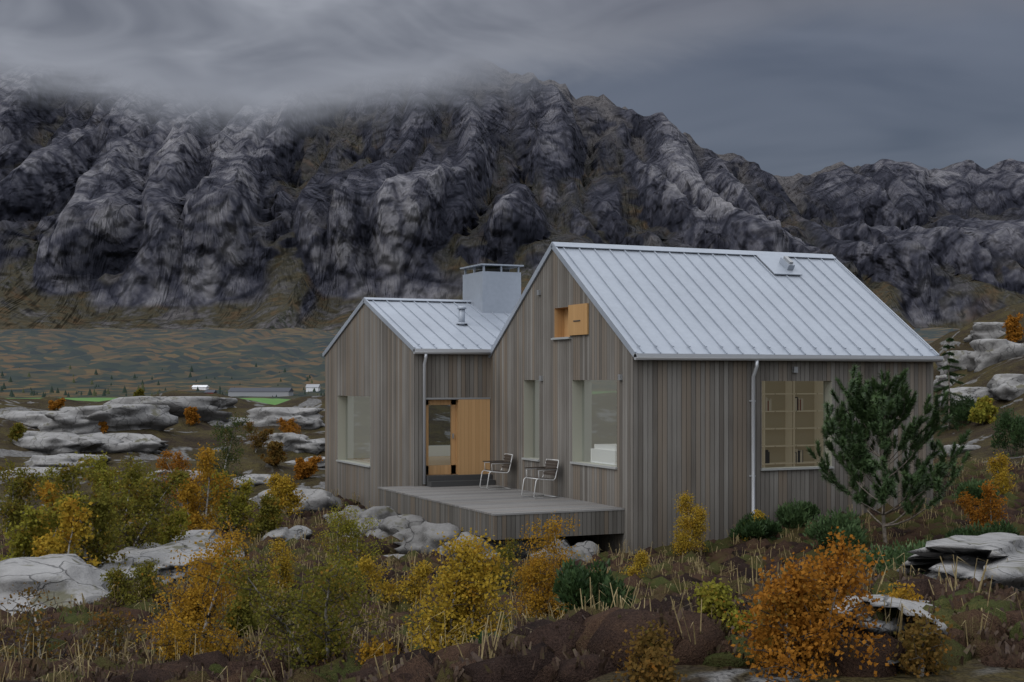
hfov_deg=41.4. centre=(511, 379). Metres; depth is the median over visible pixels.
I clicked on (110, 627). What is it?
bush
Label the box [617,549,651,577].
bush
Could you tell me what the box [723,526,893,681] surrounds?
bush
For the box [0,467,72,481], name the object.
knoll rock
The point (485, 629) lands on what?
heath grass tufts
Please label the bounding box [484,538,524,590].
bush
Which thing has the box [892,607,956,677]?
bush
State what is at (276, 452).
shrub
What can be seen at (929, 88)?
sky
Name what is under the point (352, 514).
deck rock
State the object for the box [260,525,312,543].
whale rock
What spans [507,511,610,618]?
bush
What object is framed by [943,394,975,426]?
juniper bush
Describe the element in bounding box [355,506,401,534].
deck rock
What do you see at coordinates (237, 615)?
bush
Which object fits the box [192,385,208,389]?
white farm shed
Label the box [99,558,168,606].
bush
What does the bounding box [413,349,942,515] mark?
house gutters
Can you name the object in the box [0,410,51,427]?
knoll rock
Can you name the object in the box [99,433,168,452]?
knoll rock
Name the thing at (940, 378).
knoll rock
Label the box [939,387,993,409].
knoll rock
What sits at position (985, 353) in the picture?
knoll rock
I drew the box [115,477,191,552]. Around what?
birch grove
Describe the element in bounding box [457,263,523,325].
house chimney
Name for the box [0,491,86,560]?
birch grove
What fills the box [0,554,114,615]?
whale rock
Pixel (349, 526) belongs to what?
birch
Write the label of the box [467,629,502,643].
juniper bush
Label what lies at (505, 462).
chair
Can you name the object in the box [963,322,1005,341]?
knoll rock
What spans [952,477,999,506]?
juniper bush
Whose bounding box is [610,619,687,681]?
bush
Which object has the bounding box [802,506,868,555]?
juniper bush
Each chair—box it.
[479,453,512,489]
[521,459,558,498]
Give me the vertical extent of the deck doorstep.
0.260 m
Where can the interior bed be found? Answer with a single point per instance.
(604, 453)
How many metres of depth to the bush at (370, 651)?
9.29 m
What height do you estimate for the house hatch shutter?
0.755 m
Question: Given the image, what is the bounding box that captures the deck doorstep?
[425,474,494,486]
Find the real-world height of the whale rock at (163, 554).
0.819 m
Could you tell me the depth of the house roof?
31.19 m
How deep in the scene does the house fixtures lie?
29.32 m
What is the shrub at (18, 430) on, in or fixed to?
on the terrain ground
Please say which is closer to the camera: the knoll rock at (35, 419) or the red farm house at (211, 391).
the knoll rock at (35, 419)
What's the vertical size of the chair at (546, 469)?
0.850 m
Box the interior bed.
[591,444,616,464]
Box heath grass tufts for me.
[0,457,1023,681]
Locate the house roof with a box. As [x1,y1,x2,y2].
[322,242,939,357]
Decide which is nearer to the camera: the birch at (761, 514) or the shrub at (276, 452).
the birch at (761, 514)
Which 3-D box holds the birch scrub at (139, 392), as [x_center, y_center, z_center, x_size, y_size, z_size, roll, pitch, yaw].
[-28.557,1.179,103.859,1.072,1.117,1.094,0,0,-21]
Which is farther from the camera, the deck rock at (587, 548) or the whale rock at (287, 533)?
the whale rock at (287, 533)
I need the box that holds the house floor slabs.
[348,456,449,474]
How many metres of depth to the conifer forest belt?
693.62 m
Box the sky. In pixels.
[535,0,1023,175]
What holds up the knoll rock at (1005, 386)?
on the terrain ground
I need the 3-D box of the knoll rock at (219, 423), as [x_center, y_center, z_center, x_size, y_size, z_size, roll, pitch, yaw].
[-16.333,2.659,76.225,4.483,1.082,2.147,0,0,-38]
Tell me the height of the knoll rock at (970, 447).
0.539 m
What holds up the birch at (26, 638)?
on the heath cushions at (606, 632)
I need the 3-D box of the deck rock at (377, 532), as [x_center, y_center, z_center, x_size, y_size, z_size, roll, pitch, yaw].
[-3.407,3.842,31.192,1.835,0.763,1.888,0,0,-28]
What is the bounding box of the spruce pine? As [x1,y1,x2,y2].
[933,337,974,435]
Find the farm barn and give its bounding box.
[227,388,293,396]
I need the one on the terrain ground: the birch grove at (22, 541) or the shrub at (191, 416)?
the shrub at (191, 416)
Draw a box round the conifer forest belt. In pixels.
[0,364,324,396]
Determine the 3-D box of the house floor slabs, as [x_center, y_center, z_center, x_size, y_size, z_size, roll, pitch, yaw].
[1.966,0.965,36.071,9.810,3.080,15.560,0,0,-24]
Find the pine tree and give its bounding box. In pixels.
[806,364,972,543]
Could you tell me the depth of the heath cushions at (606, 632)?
8.00 m
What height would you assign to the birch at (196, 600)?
1.432 m
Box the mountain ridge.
[0,74,1023,330]
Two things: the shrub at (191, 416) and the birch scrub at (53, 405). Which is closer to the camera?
the shrub at (191, 416)
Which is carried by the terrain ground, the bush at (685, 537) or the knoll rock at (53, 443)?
the knoll rock at (53, 443)
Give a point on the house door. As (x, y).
(473, 433)
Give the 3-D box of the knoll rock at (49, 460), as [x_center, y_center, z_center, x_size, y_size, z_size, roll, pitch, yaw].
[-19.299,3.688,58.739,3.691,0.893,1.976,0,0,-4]
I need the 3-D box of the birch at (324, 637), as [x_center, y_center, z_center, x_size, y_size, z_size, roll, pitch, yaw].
[-1.425,1.729,9.665,1.081,1.173,1.652,0,0,-41]
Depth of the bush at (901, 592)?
8.43 m
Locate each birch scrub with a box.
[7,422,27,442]
[48,397,65,409]
[98,421,107,433]
[133,388,144,396]
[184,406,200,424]
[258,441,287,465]
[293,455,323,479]
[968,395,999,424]
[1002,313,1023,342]
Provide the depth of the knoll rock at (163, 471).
55.94 m
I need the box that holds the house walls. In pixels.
[325,250,932,553]
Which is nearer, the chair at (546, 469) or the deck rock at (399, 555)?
the deck rock at (399, 555)
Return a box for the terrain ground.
[0,303,1023,681]
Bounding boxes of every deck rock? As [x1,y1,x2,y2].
[323,505,365,522]
[342,528,384,538]
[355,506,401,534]
[378,514,430,540]
[384,554,403,558]
[393,521,462,554]
[435,532,500,559]
[472,534,570,558]
[531,539,599,562]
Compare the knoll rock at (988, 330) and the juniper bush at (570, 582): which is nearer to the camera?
the juniper bush at (570, 582)
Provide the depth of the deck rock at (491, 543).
26.95 m
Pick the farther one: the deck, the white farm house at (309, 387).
the white farm house at (309, 387)
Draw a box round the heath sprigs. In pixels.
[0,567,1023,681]
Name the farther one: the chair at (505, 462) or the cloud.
the cloud
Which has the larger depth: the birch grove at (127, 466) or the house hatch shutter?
the birch grove at (127, 466)
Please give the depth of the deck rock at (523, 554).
27.65 m
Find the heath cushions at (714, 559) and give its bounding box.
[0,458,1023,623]
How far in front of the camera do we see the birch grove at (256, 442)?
65.53 m
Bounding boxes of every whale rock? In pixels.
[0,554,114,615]
[94,529,244,583]
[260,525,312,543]
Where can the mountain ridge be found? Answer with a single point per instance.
(120, 212)
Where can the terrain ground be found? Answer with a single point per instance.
(228, 359)
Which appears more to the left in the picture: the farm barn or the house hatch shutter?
the farm barn
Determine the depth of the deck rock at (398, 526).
30.41 m
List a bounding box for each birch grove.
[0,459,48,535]
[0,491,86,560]
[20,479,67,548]
[31,494,101,567]
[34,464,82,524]
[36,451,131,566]
[73,450,127,535]
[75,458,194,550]
[114,453,151,512]
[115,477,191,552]
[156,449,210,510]
[170,442,238,534]
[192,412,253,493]
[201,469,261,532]
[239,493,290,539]
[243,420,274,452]
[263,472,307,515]
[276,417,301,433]
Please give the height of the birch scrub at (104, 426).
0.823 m
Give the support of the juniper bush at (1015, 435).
on the terrain ground
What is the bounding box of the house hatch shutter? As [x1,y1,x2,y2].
[551,303,588,339]
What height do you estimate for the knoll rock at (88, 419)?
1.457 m
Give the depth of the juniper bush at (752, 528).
27.70 m
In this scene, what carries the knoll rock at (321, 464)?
on the terrain ground
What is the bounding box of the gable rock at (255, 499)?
[248,488,277,503]
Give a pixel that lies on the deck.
(503, 514)
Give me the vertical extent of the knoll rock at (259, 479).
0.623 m
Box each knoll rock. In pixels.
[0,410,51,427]
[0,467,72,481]
[12,431,123,454]
[24,453,110,468]
[37,404,178,433]
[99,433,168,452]
[103,396,232,421]
[148,470,200,480]
[208,417,245,428]
[216,398,237,409]
[221,474,272,489]
[242,407,324,429]
[264,433,324,453]
[284,456,324,467]
[933,375,959,389]
[935,350,971,374]
[935,444,980,456]
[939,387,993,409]
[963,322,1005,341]
[965,339,1023,372]
[986,374,1023,399]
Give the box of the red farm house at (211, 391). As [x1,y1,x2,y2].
[204,390,216,393]
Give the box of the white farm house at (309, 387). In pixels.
[306,384,320,391]
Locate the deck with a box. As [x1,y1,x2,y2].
[378,485,624,539]
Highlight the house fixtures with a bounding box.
[537,290,797,380]
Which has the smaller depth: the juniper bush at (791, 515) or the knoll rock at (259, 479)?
the juniper bush at (791, 515)
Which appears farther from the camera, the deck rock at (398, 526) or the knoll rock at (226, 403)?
the knoll rock at (226, 403)
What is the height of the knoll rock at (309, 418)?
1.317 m
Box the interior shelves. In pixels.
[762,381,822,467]
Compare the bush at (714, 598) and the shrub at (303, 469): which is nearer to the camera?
the bush at (714, 598)
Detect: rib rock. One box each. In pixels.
[833,594,947,664]
[896,532,1023,591]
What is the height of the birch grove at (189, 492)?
2.470 m
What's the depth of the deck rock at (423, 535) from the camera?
28.52 m
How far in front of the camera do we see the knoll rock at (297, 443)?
66.35 m
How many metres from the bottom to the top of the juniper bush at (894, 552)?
0.971 m
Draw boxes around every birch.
[0,580,82,660]
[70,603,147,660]
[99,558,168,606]
[129,522,259,660]
[207,543,397,672]
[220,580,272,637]
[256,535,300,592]
[309,502,388,593]
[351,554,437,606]
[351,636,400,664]
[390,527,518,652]
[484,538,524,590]
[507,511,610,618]
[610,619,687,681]
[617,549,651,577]
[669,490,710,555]
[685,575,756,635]
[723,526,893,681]
[739,509,768,540]
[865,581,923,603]
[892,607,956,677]
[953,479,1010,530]
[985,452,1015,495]
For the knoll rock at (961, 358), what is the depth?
61.10 m
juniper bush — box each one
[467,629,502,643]
[552,558,635,613]
[728,511,782,541]
[774,498,820,528]
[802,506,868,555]
[852,536,936,576]
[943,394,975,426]
[944,519,1019,537]
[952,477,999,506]
[991,406,1023,456]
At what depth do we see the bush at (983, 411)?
51.37 m
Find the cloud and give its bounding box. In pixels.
[0,0,1023,115]
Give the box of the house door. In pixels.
[426,397,490,474]
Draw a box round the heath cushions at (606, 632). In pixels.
[0,569,1023,681]

